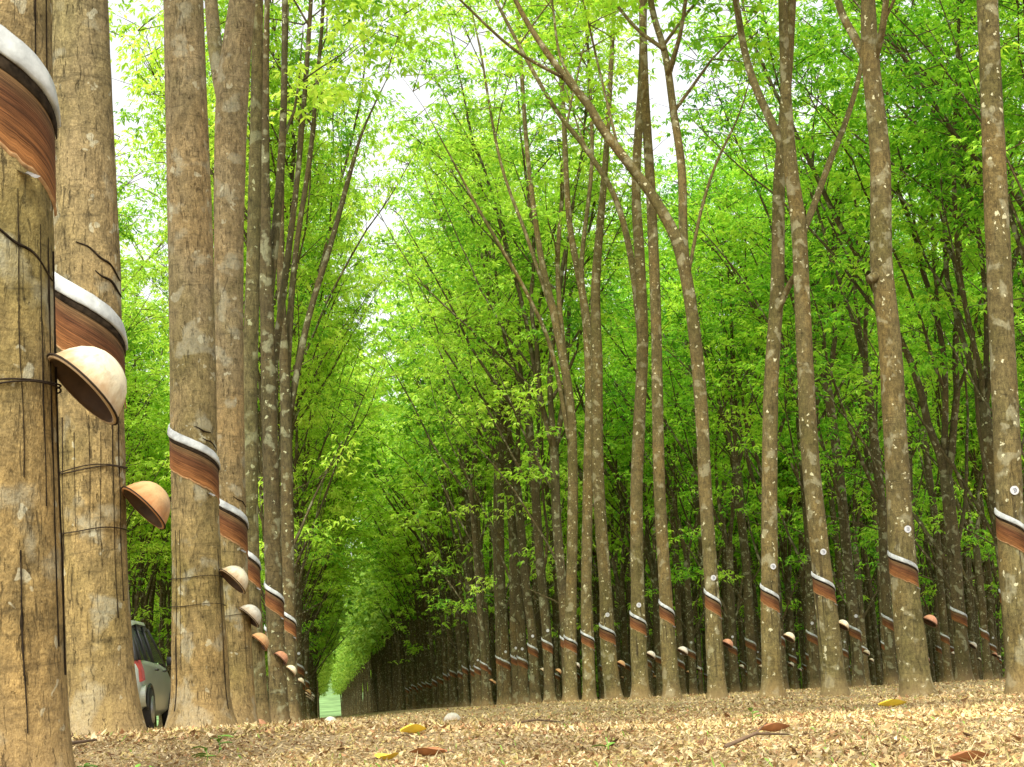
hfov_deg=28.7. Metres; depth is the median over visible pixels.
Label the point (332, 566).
rubber tree
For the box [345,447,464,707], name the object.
rubber tree
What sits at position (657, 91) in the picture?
sky
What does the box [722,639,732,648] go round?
latex cup
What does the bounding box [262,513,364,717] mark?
rubber tree
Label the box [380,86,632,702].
rubber tree
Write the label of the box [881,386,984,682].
rubber tree
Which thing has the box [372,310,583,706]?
rubber tree
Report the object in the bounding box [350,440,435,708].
rubber tree
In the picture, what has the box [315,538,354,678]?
rubber tree
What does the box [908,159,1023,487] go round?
rubber tree
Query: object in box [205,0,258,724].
rubber tree
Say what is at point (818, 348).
rubber tree
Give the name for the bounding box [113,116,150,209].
rubber tree
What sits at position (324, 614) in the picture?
rubber tree
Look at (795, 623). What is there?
rubber tree
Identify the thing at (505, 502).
rubber tree
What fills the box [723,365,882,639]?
rubber tree
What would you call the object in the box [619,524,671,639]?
rubber tree
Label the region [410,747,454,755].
fallen leaf
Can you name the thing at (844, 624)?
latex cup
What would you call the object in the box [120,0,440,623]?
rubber tree
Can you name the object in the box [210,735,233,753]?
seedling
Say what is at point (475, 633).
rubber tree
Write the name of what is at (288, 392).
rubber tree
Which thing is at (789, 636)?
latex cup
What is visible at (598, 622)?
rubber tree
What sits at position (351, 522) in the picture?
rubber tree
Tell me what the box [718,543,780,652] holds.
rubber tree
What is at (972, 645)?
latex cup
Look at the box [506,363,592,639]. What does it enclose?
rubber tree
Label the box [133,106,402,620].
rubber tree
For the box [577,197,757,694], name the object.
rubber tree
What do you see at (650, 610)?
rubber tree
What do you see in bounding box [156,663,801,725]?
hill
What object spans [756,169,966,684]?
rubber tree
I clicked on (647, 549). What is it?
rubber tree
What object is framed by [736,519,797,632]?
rubber tree
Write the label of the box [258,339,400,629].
rubber tree
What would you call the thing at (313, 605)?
rubber tree
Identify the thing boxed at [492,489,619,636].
rubber tree
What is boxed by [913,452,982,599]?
rubber tree
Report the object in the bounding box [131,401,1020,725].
distant rubber trunks
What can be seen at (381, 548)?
rubber tree
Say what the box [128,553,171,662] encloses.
rubber tree
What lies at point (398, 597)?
rubber tree
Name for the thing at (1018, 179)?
rubber tree
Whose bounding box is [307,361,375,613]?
rubber tree
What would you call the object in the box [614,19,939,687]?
rubber tree
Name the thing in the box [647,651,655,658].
latex cup
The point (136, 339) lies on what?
rubber tree
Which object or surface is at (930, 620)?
latex cup
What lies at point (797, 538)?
rubber tree
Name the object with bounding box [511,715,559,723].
stick
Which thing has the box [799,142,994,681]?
rubber tree
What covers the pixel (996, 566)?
rubber tree
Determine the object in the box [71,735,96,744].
stick
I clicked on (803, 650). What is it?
rubber tree
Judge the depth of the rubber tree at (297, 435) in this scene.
43.08 m
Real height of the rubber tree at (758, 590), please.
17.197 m
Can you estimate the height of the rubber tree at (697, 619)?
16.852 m
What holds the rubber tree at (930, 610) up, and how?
on the ground at (434, 733)
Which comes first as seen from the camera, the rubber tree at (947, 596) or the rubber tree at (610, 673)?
the rubber tree at (610, 673)
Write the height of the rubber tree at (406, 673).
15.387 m
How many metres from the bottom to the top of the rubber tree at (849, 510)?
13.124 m
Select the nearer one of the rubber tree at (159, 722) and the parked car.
the parked car
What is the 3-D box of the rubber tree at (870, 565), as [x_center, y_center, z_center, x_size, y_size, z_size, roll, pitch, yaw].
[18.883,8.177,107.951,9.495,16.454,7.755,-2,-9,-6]
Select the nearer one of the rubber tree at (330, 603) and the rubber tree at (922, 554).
the rubber tree at (922, 554)
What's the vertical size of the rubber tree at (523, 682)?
18.453 m
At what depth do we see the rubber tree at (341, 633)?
121.04 m
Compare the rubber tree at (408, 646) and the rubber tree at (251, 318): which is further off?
the rubber tree at (408, 646)
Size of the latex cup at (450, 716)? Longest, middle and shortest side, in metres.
0.172 x 0.172 x 0.082 m
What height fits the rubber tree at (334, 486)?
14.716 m
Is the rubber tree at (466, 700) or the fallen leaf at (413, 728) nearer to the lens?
the fallen leaf at (413, 728)
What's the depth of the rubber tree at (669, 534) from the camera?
94.44 m
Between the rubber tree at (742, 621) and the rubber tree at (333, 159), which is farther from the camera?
the rubber tree at (742, 621)
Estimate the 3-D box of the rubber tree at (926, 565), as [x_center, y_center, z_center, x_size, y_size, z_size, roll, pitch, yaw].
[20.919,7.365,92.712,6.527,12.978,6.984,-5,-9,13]
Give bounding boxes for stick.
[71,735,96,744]
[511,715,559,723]
[724,722,789,747]
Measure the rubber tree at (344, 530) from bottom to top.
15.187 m
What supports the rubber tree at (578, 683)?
on the ground at (434, 733)
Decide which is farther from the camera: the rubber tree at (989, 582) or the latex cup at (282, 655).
the rubber tree at (989, 582)
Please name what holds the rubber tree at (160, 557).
on the ground at (434, 733)
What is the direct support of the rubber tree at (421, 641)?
on the ground at (434, 733)
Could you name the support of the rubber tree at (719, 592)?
on the ground at (434, 733)
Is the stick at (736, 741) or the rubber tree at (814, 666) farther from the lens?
the rubber tree at (814, 666)
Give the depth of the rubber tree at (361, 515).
85.55 m
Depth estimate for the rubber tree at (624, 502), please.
72.20 m
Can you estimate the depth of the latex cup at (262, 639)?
15.30 m
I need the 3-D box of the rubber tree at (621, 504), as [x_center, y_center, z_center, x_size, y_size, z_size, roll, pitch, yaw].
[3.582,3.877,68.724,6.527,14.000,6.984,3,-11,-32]
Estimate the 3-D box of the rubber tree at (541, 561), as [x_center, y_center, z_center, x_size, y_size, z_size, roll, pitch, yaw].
[0.298,-0.011,46.099,6.083,14.860,6.911,-11,-12,41]
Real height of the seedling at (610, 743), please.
0.035 m
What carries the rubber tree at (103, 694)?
on the ground at (434, 733)
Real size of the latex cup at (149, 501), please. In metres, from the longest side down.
0.242 x 0.180 x 0.082 m
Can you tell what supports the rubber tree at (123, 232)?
on the ground at (434, 733)
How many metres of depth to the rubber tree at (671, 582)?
98.65 m
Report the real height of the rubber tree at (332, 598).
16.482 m
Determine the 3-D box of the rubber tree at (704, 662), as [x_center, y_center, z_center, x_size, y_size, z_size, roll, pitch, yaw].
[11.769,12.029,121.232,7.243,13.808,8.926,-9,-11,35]
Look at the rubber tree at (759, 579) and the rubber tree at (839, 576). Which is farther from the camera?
the rubber tree at (759, 579)
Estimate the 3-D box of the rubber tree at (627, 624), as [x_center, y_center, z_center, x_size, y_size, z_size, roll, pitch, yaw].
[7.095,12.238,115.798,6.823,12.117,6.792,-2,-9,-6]
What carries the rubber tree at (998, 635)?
on the ground at (434, 733)
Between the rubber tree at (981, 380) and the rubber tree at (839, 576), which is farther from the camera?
the rubber tree at (839, 576)
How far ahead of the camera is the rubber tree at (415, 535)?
83.62 m
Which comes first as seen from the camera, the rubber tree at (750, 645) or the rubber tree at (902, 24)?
the rubber tree at (902, 24)
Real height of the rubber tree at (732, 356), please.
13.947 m
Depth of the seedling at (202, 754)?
4.28 m
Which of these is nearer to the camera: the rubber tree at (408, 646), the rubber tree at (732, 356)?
the rubber tree at (732, 356)
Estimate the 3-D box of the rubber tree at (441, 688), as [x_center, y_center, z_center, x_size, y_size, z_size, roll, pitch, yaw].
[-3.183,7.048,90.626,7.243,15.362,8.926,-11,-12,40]
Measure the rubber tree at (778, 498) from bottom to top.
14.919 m
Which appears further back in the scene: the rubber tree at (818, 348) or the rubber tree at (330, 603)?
the rubber tree at (330, 603)
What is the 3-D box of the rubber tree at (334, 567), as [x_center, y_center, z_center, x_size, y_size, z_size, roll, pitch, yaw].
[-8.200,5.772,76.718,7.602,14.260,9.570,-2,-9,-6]
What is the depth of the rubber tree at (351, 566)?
99.82 m
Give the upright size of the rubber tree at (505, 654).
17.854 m
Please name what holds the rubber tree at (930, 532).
on the ground at (434, 733)
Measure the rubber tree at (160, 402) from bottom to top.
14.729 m
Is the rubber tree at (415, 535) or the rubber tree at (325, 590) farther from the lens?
the rubber tree at (415, 535)
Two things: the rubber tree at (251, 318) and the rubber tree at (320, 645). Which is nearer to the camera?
the rubber tree at (251, 318)
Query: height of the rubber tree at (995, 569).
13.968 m
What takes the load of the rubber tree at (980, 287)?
on the ground at (434, 733)
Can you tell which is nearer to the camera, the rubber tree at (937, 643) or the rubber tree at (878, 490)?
the rubber tree at (878, 490)
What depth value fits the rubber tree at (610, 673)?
34.95 m
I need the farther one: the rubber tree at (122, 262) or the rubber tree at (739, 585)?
the rubber tree at (739, 585)
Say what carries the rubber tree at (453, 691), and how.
on the ground at (434, 733)
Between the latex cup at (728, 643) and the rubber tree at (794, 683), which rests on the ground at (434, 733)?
the rubber tree at (794, 683)
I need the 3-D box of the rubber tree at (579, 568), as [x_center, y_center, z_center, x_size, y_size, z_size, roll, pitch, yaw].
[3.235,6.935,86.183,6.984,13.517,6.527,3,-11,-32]
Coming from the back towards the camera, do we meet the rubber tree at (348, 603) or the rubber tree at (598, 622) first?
the rubber tree at (348, 603)
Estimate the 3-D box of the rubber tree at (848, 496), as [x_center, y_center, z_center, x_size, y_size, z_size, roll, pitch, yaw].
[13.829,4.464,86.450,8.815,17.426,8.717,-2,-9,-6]
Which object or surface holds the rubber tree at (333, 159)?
on the ground at (434, 733)
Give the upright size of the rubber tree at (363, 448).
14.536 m
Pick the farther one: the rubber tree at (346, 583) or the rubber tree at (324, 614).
the rubber tree at (346, 583)
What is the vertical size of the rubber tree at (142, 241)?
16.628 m
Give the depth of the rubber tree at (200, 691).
10.18 m
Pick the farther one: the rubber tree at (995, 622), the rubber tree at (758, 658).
the rubber tree at (995, 622)
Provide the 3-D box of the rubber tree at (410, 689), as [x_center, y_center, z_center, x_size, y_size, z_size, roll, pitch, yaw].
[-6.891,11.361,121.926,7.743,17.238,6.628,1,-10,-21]
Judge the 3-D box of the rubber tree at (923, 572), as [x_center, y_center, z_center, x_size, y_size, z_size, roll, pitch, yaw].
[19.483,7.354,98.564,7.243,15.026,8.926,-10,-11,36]
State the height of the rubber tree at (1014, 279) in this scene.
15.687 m
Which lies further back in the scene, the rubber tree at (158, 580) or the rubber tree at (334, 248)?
the rubber tree at (158, 580)
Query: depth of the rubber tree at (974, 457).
67.80 m
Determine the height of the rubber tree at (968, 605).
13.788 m
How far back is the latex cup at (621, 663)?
33.93 m
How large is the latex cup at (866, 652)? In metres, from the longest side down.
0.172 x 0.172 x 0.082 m
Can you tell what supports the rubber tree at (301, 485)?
on the ground at (434, 733)
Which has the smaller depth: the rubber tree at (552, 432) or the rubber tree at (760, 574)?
the rubber tree at (552, 432)
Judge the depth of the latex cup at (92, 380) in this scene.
3.62 m
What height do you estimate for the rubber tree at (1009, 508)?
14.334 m
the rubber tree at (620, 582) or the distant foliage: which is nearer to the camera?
the rubber tree at (620, 582)
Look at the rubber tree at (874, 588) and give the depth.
104.90 m
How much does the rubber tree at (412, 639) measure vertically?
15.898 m
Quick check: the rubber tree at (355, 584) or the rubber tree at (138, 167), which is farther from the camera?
the rubber tree at (355, 584)
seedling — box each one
[76,763,97,766]
[191,746,215,765]
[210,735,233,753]
[591,737,614,749]
[743,707,762,720]
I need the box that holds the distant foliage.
[130,493,1004,697]
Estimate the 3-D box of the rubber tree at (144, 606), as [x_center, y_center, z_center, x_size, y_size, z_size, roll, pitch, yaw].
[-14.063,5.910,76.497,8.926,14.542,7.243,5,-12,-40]
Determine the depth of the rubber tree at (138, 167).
43.20 m
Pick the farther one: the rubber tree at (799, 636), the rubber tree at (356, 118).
the rubber tree at (799, 636)
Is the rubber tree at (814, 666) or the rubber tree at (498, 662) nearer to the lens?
the rubber tree at (814, 666)
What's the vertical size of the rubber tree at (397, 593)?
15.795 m
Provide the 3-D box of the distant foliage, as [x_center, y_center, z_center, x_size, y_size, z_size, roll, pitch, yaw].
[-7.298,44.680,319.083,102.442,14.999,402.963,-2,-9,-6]
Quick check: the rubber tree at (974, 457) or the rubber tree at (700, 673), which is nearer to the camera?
the rubber tree at (974, 457)
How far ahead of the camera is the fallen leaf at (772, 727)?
4.70 m
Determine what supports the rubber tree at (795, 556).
on the ground at (434, 733)
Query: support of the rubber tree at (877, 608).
on the ground at (434, 733)
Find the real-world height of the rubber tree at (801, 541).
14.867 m
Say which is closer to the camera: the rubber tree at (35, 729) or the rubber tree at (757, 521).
the rubber tree at (35, 729)
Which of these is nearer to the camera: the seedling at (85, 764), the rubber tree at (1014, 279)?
the seedling at (85, 764)
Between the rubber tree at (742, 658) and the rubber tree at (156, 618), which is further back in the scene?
the rubber tree at (156, 618)
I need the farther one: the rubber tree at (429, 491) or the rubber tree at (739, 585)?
the rubber tree at (739, 585)
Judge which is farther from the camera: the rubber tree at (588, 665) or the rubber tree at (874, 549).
the rubber tree at (874, 549)
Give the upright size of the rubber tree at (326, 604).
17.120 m
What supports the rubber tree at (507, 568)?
on the ground at (434, 733)
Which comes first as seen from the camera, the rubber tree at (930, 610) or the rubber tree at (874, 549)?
the rubber tree at (874, 549)
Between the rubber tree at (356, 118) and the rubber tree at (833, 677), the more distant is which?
the rubber tree at (356, 118)
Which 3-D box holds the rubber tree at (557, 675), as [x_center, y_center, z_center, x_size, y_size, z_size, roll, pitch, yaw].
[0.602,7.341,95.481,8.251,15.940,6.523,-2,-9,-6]
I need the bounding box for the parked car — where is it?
[131,620,170,728]
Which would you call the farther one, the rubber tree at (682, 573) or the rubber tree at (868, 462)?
the rubber tree at (682, 573)
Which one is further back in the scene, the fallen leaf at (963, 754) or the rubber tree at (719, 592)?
the rubber tree at (719, 592)
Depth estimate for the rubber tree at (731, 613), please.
55.91 m
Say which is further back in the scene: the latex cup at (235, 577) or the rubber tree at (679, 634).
the rubber tree at (679, 634)
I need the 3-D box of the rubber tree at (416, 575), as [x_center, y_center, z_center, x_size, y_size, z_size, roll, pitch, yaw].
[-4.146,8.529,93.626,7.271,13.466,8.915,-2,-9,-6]
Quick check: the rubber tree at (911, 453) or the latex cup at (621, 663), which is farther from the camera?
the rubber tree at (911, 453)
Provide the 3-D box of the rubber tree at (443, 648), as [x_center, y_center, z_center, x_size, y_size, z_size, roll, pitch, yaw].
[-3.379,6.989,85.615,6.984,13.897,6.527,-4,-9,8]
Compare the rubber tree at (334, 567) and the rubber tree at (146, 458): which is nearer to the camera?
the rubber tree at (146, 458)
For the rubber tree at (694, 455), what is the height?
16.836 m
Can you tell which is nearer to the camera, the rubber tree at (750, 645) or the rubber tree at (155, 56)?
the rubber tree at (155, 56)
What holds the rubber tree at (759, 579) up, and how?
on the ground at (434, 733)
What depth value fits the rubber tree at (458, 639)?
76.18 m
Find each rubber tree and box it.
[0,0,75,766]
[52,0,147,735]
[108,0,381,593]
[109,0,425,635]
[109,11,160,243]
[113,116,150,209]
[114,117,168,465]
[116,106,168,337]
[117,181,151,319]
[119,215,170,529]
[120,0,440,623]
[120,237,169,580]
[120,255,170,588]
[121,273,168,395]
[122,132,390,626]
[122,274,171,619]
[123,49,393,601]
[123,296,171,648]
[124,323,169,624]
[125,406,170,726]
[125,410,170,653]
[126,322,170,644]
[126,403,170,654]
[127,400,170,638]
[128,64,435,619]
[128,552,171,678]
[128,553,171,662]
[128,557,171,600]
[129,376,171,645]
[130,534,171,726]
[132,541,171,666]
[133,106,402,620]
[146,532,171,726]
[154,180,385,650]
[159,319,409,713]
[163,0,237,728]
[204,0,400,722]
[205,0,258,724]
[243,0,270,722]
[258,283,350,575]
[258,334,421,719]
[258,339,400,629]
[259,329,398,644]
[259,332,397,655]
[259,406,345,663]
[259,449,369,656]
[260,222,413,720]
[260,357,389,649]
[260,415,388,718]
[260,418,373,651]
[260,461,389,718]
[260,487,386,643]
[261,441,389,670]
[262,460,366,672]
[262,477,379,686]
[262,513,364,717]
[263,565,365,696]
[264,402,378,625]
[269,0,452,721]
[293,297,381,678]
[306,376,367,646]
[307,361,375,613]
[308,516,379,717]
[311,489,357,642]
[311,498,377,651]
[313,525,358,672]
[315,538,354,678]
[329,286,522,705]
[334,245,494,705]
[340,47,661,701]
[341,220,555,705]
[342,356,530,706]
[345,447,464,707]
[347,388,476,707]
[348,424,446,708]
[349,346,504,706]
[349,441,488,703]
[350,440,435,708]
[352,378,453,696]
[353,497,417,706]
[355,0,633,701]
[355,0,708,700]
[355,378,505,707]
[356,418,434,708]
[356,511,414,709]
[356,523,416,705]
[358,440,463,708]
[358,441,482,704]
[361,203,553,705]
[361,388,530,706]
[363,99,608,704]
[364,22,613,703]
[364,261,571,704]
[365,399,522,704]
[369,449,417,708]
[369,530,411,708]
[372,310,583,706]
[373,510,445,657]
[375,130,572,704]
[377,116,599,704]
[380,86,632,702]
[459,0,797,699]
[462,509,510,650]
[478,0,600,701]
[480,0,661,700]
[480,447,579,653]
[481,501,552,691]
[483,514,509,632]
[485,387,610,638]
[485,422,616,658]
[485,503,578,663]
[485,513,509,636]
[488,0,658,699]
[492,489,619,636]
[500,177,789,694]
[501,165,837,692]
[504,421,625,668]
[504,472,561,701]
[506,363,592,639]
[512,310,711,677]
[512,352,654,698]
[512,384,655,642]
[514,421,595,699]
[515,302,690,696]
[522,293,710,698]
[535,271,749,696]
[541,221,722,619]
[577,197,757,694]
[579,494,690,630]
[592,117,806,617]
[592,139,828,692]
[593,542,671,682]
[601,56,939,565]
[601,137,868,688]
[609,521,718,694]
[613,415,783,664]
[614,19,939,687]
[614,430,721,678]
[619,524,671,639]
[624,478,717,694]
[625,459,696,657]
[639,0,682,699]
[643,521,701,633]
[650,516,779,667]
[655,140,878,688]
[660,0,1009,684]
[662,0,1023,682]
[666,449,759,621]
[667,434,760,681]
[669,319,759,691]
[671,564,706,693]
[673,557,760,669]
[686,308,798,687]
[689,545,741,667]
[692,407,851,654]
[695,534,760,684]
[706,324,875,688]
[708,276,884,686]
[711,323,885,688]
[714,344,833,629]
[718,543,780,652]
[720,490,832,686]
[720,534,760,631]
[723,0,1023,679]
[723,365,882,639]
[732,195,974,685]
[733,0,861,696]
[733,499,798,625]
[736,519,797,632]
[748,498,841,688]
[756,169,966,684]
[757,467,919,658]
[758,0,795,697]
[759,475,868,639]
[760,561,834,688]
[777,433,869,628]
[782,567,799,635]
[795,469,927,642]
[796,0,1023,470]
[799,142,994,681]
[818,225,1023,680]
[819,201,981,571]
[821,370,930,604]
[822,410,923,671]
[827,338,944,615]
[830,539,873,679]
[833,523,876,590]
[834,0,937,696]
[839,44,1023,548]
[840,319,1021,680]
[844,400,931,612]
[849,521,880,638]
[859,521,924,656]
[870,450,934,655]
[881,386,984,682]
[882,248,1012,676]
[888,79,1023,493]
[897,271,1023,679]
[903,111,1023,460]
[904,0,1023,206]
[904,264,1023,621]
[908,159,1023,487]
[913,440,983,606]
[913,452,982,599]
[914,402,932,584]
[914,404,1001,644]
[915,420,996,652]
[917,522,935,681]
[946,314,1023,546]
[950,394,995,609]
[973,518,1002,630]
[976,0,1023,693]
[979,571,1002,677]
[984,532,1001,678]
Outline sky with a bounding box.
[108,0,1023,569]
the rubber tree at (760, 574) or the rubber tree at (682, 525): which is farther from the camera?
the rubber tree at (760, 574)
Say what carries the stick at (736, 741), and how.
on the ground at (434, 733)
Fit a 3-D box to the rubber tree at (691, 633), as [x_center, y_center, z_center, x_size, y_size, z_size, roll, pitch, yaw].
[4.893,1.874,62.189,10.756,15.737,9.548,-2,-9,-6]
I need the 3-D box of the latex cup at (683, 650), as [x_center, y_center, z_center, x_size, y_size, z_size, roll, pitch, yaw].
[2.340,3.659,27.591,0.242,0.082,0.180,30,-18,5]
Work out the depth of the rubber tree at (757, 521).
77.89 m
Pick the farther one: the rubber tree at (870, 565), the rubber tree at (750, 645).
the rubber tree at (870, 565)
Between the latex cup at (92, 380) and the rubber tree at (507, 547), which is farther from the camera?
the rubber tree at (507, 547)
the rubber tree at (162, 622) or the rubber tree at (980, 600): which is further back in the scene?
the rubber tree at (162, 622)
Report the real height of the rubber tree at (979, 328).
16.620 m
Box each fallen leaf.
[368,752,398,759]
[392,724,425,732]
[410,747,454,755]
[748,723,789,731]
[872,699,906,706]
[934,750,988,761]
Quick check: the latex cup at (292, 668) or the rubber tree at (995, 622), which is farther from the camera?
the rubber tree at (995, 622)
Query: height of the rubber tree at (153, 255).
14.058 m
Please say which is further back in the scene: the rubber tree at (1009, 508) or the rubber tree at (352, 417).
the rubber tree at (352, 417)
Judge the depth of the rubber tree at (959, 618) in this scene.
35.76 m
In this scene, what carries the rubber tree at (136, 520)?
on the ground at (434, 733)
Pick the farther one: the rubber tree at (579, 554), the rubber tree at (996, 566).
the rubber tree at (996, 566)
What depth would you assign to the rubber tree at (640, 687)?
31.11 m
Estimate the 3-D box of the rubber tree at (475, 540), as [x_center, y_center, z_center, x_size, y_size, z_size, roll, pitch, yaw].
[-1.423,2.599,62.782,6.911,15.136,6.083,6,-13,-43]
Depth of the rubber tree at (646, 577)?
106.06 m
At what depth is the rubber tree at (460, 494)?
72.87 m
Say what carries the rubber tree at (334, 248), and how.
on the ground at (434, 733)
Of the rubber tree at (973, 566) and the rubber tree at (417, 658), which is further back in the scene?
the rubber tree at (417, 658)
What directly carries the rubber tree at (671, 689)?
on the ground at (434, 733)
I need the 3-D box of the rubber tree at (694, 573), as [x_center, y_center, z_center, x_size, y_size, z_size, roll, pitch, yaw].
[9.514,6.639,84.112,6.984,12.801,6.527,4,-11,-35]
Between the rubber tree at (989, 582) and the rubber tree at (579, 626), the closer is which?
the rubber tree at (989, 582)
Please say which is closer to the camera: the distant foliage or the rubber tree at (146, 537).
the rubber tree at (146, 537)
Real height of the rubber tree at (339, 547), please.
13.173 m
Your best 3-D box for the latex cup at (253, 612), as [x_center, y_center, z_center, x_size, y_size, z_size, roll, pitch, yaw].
[-1.616,1.391,12.283,0.242,0.082,0.180,38,-22,12]
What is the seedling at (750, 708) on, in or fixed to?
on the ground at (434, 733)
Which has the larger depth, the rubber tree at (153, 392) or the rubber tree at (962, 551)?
the rubber tree at (962, 551)
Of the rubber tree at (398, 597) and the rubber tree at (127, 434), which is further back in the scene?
the rubber tree at (398, 597)
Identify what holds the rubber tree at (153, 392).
on the ground at (434, 733)
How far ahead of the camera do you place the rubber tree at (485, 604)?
65.23 m
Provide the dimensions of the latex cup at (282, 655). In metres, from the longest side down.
0.242 x 0.180 x 0.082 m
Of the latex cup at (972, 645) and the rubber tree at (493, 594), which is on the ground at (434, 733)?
the rubber tree at (493, 594)
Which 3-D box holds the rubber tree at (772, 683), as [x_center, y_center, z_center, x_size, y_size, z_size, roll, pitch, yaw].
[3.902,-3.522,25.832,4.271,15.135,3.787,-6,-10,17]
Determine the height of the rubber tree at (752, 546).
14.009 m
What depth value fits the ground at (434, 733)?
4.77 m
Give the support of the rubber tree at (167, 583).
on the ground at (434, 733)
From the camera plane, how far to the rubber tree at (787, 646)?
99.89 m
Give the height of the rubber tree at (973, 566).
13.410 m
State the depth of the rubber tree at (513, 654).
55.02 m
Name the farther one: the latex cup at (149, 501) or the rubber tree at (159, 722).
the rubber tree at (159, 722)
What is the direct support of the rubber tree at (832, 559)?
on the ground at (434, 733)
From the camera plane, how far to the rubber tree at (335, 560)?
63.15 m
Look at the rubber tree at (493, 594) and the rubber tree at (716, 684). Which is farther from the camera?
the rubber tree at (493, 594)
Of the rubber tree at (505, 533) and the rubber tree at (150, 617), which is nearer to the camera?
the rubber tree at (150, 617)
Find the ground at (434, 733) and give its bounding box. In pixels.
[72,680,1023,766]
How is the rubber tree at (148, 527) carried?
on the ground at (434, 733)
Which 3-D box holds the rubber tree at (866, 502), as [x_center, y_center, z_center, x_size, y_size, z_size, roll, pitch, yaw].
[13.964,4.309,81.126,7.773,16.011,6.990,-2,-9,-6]
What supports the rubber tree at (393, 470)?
on the ground at (434, 733)
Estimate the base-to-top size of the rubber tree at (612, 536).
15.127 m
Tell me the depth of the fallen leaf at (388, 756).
4.04 m
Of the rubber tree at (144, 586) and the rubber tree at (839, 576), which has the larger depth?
the rubber tree at (144, 586)
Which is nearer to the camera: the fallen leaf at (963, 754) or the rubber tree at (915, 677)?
the fallen leaf at (963, 754)
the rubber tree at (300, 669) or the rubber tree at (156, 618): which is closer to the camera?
the rubber tree at (300, 669)
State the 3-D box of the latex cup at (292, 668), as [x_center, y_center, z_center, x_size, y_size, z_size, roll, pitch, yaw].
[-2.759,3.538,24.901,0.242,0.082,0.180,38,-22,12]
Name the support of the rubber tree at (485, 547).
on the ground at (434, 733)
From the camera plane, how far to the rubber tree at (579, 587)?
84.09 m
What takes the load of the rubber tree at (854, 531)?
on the ground at (434, 733)
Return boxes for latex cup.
[47,346,126,424]
[120,481,170,529]
[219,566,247,593]
[238,604,260,627]
[252,633,268,650]
[271,650,287,664]
[286,665,296,675]
[325,716,335,720]
[443,713,460,721]
[617,660,624,667]
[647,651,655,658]
[677,646,687,655]
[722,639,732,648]
[781,632,794,642]
[839,620,848,630]
[863,650,869,655]
[923,615,937,627]
[969,642,976,649]
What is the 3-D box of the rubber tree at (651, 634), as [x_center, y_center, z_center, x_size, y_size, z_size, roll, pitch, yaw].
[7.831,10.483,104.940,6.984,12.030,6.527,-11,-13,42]
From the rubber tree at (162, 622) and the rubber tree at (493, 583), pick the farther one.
the rubber tree at (493, 583)
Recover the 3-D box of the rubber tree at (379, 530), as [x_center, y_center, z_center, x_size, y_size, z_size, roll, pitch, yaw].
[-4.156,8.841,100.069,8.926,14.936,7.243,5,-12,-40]
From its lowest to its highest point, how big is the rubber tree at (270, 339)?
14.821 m
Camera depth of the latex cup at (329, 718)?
23.53 m
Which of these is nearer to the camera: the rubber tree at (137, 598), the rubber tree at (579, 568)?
the rubber tree at (137, 598)
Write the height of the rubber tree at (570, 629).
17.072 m
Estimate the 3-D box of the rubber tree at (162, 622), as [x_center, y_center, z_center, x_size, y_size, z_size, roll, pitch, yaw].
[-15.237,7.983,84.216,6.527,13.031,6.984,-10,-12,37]
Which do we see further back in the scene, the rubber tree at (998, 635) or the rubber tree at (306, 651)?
the rubber tree at (998, 635)
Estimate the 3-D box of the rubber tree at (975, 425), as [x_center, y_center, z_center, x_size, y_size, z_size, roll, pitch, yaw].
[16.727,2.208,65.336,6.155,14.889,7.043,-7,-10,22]
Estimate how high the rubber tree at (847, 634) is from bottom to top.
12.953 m
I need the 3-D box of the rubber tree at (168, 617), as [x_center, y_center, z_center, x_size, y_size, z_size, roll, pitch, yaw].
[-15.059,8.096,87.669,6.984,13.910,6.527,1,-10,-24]
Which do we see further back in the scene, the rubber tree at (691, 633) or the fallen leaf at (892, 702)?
the rubber tree at (691, 633)

